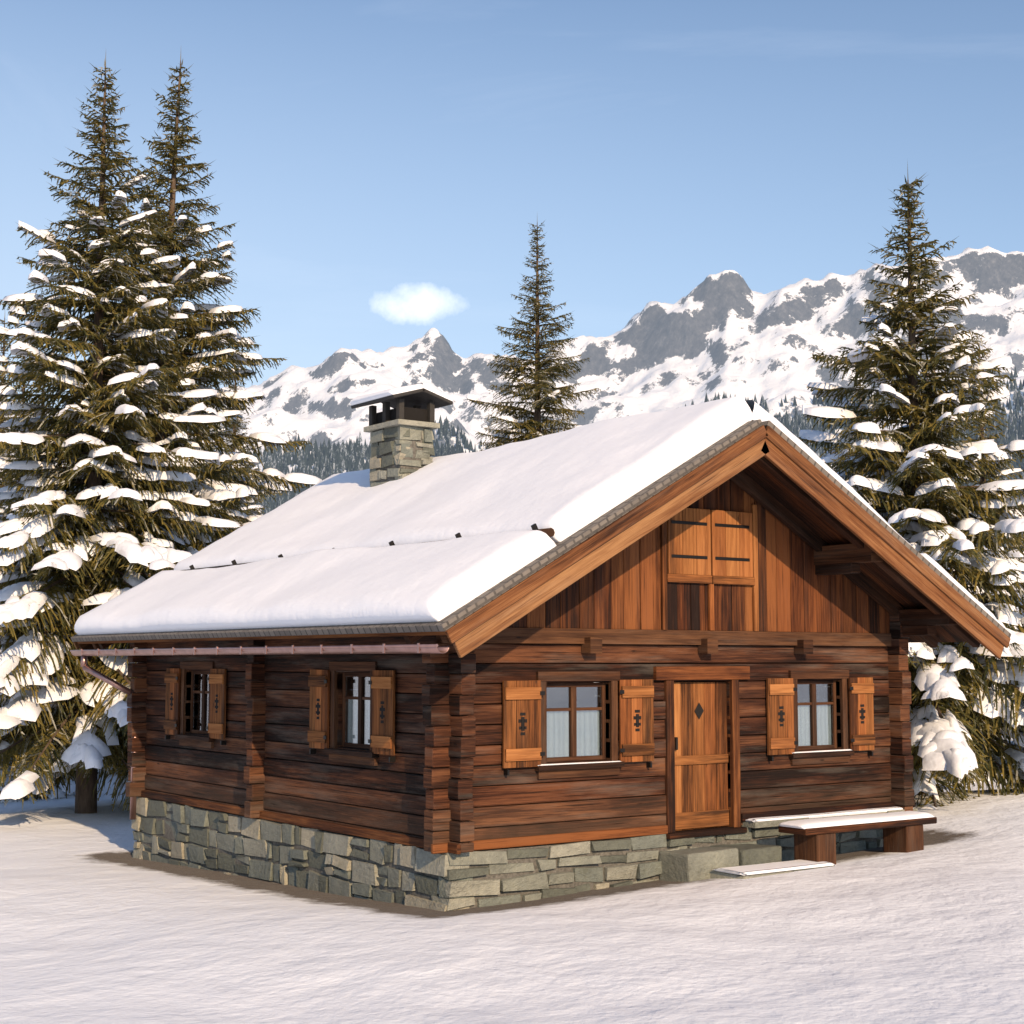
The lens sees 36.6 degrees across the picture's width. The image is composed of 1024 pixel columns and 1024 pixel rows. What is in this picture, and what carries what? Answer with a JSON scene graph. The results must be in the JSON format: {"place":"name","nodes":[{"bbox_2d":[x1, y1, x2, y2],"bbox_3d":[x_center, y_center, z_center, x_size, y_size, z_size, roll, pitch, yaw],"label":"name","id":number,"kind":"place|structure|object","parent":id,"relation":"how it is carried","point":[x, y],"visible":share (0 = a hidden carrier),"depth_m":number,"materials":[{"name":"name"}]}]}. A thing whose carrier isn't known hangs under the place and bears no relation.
{"place":"outdoors","nodes":[
{"label":"outdoors","id":0,"kind":"place"},
{"bbox_2d":[0,593,1023,1023],"bbox_3d":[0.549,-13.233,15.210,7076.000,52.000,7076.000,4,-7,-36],"label":"ground","id":1,"kind":"structure","parent":0,"point":[100,923],"depth_m":13.07,"materials":[{"name":"white snow"}]},
{"bbox_2d":[0,57,240,813],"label":"spruce tree","id":2,"kind":"object","parent":1,"relation":"on","point":[39,676],"visible":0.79,"depth_m":27.45,"materials":[{"name":"green plant"}]},
{"bbox_2d":[0,57,357,804],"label":"spruce tree","id":3,"kind":"object","parent":1,"relation":"on","point":[202,331],"visible":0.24,"depth_m":30.69,"materials":[{"name":"green plant"}]},
{"bbox_2d":[0,317,1023,802],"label":"spruce forest","id":4,"kind":"object","parent":1,"relation":"on","point":[258,507],"visible":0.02,"depth_m":34.84,"materials":[{"name":"green plant"}]},
{"bbox_2d":[4,367,1023,557],"bbox_3d":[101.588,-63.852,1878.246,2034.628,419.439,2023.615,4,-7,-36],"label":"distant forest","id":5,"kind":"object","parent":1,"relation":"on","point":[338,457],"visible":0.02,"depth_m":2252.14,"materials":[{"name":"green plant"}]},
{"bbox_2d":[70,383,1010,911],"bbox_3d":[-0.054,1.734,20.362,8.375,7.236,9.590,4,-7,-36],"label":"log cabin","id":6,"kind":"object","parent":1,"relation":"on","point":[646,647],"visible":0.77,"depth_m":17.33,"materials":[{"name":"wood"}]},
{"bbox_2d":[163,662,233,747],"bbox_3d":[-4.002,2.508,20.232,0.410,1.100,1.820,4,-7,-36],"label":"window","id":7,"kind":"structure","parent":6,"relation":"in","point":[207,712],"depth_m":20.34,"materials":[{"name":"brown wood"}]},
{"bbox_2d":[307,662,397,765],"bbox_3d":[-1.633,2.193,16.962,0.410,1.100,1.820,4,-7,-36],"label":"window","id":8,"kind":"structure","parent":6,"relation":"in","point":[371,714],"depth_m":17.01,"materials":[{"name":"brown wood"}]},
{"bbox_2d":[503,671,654,778],"bbox_3d":[0.630,2.242,16.399,2.000,1.100,0.410,4,-7,-36],"label":"window","id":9,"kind":"structure","parent":6,"relation":"in","point":[544,722],"depth_m":16.39,"materials":[{"name":"brown wood"}]},
{"bbox_2d":[653,666,749,839],"bbox_3d":[2.108,2.668,17.330,1.420,1.870,0.270,4,-7,-36],"label":"front door","id":10,"kind":"structure","parent":6,"relation":"in","point":[697,758],"depth_m":17.35,"materials":[{"name":"brown wood"}]},
{"bbox_2d":[766,670,874,764],"bbox_3d":[3.590,2.447,18.524,1.800,1.100,0.410,4,-7,-36],"label":"window","id":11,"kind":"structure","parent":6,"relation":"in","point":[798,718],"depth_m":18.52,"materials":[{"name":"brown wood"}]},
{"bbox_2d":[778,811,936,864],"bbox_3d":[3.960,3.784,17.641,2.228,0.630,0.420,4,-7,-36],"label":"wooden bench","id":12,"kind":"object","parent":1,"relation":"on","point":[814,839],"visible":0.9,"depth_m":17.38,"materials":[{"name":"brown wood"}]},
{"bbox_2d":[799,160,1023,809],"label":"spruce tree","id":13,"kind":"object","parent":1,"relation":"on","point":[951,743],"visible":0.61,"depth_m":23.23,"materials":[{"name":"green plant"}]},
{"bbox_2d":[0,0,1023,407],"label":"sky","id":14,"kind":"structure","parent":0,"point":[383,167],"materials":[{"name":"blue"}]},
{"bbox_2d":[3,246,1023,502],"bbox_3d":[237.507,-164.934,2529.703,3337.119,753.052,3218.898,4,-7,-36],"label":"mountains","id":15,"kind":"structure","parent":0,"point":[729,332],"depth_m":2849.94,"materials":[{"name":"white snow"}]}
]}

